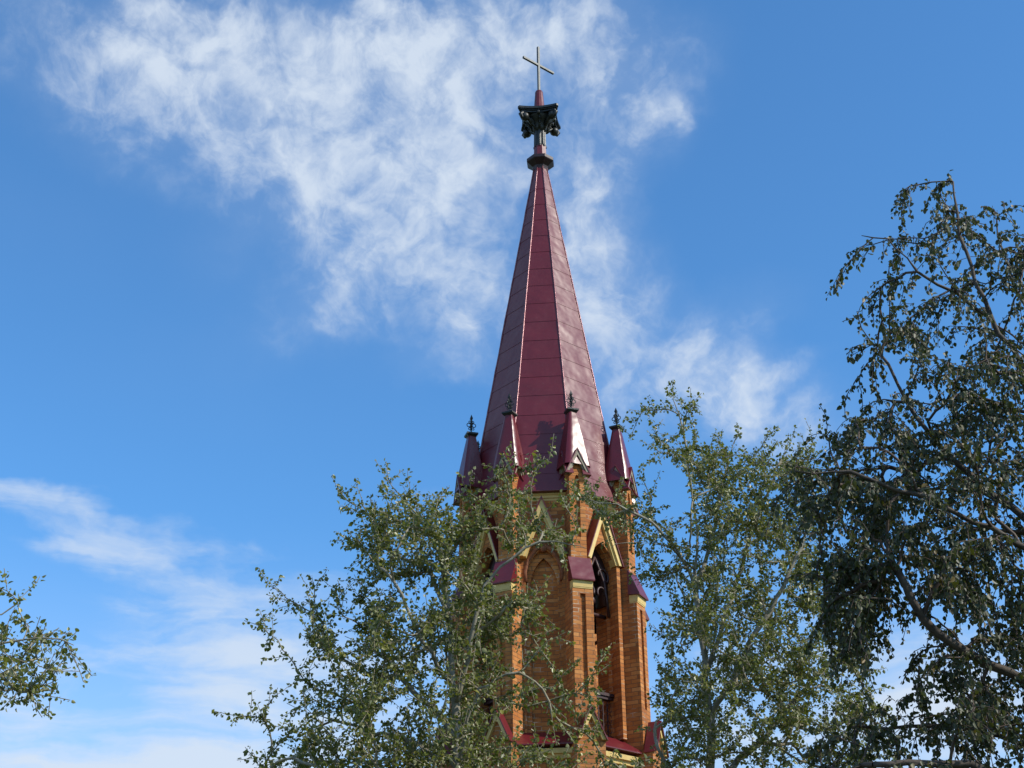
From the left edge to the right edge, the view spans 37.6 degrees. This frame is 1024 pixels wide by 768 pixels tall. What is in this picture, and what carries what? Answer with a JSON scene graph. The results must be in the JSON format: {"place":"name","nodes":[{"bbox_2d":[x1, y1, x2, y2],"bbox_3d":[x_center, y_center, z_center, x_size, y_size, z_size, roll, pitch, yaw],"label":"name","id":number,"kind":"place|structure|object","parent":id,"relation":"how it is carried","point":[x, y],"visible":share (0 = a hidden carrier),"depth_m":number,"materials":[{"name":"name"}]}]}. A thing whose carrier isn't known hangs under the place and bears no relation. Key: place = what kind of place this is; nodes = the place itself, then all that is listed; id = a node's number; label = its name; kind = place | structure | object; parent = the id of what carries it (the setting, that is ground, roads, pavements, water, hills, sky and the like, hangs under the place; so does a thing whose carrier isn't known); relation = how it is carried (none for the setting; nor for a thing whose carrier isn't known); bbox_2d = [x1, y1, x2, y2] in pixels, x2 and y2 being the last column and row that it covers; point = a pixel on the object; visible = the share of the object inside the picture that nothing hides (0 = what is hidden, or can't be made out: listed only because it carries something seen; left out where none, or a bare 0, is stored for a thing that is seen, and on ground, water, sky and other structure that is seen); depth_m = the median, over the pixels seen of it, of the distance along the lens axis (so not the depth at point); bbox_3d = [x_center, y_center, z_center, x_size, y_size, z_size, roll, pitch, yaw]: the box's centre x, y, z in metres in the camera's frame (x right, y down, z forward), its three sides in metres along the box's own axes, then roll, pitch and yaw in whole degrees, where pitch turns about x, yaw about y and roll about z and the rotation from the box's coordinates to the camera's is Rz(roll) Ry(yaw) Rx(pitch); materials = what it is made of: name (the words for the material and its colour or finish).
{"place":"outdoors","nodes":[
{"label":"outdoors","id":0,"kind":"place"},
{"bbox_2d":[0,0,1023,767],"label":"sky","id":1,"kind":"structure","parent":0,"point":[254,254],"materials":[{"name":"blue"}]},
{"bbox_2d":[435,46,669,767],"bbox_3d":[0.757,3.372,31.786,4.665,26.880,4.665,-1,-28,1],"label":"church tower","id":2,"kind":"structure","parent":0,"point":[543,389],"depth_m":30.64,"materials":[{"name":"red metal"}]},
{"label":"ground","id":3,"kind":"structure","parent":0,"visible":0},
{"bbox_2d":[0,568,96,719],"bbox_3d":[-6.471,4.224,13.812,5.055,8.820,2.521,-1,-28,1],"label":"poplar tree","id":4,"kind":"object","parent":3,"relation":"on","point":[31,689],"visible":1,"depth_m":14.52,"materials":[{"name":"green plant"}]},
{"bbox_2d":[211,434,652,767],"bbox_3d":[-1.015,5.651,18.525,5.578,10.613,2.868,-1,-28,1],"label":"poplar tree","id":5,"kind":"object","parent":3,"relation":"on","point":[367,706],"visible":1,"depth_m":19.52,"materials":[{"name":"green plant"}]},
{"bbox_2d":[562,380,910,767],"bbox_3d":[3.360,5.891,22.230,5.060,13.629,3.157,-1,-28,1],"label":"poplar tree","id":6,"kind":"object","parent":3,"relation":"on","point":[707,636],"visible":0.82,"depth_m":23.10,"materials":[{"name":"green plant"}]},
{"bbox_2d":[761,170,1023,767],"bbox_3d":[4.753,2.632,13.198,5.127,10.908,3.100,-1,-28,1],"label":"birch tree","id":7,"kind":"object","parent":3,"relation":"on","point":[972,712],"visible":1,"depth_m":13.52,"materials":[{"name":"green plant"}]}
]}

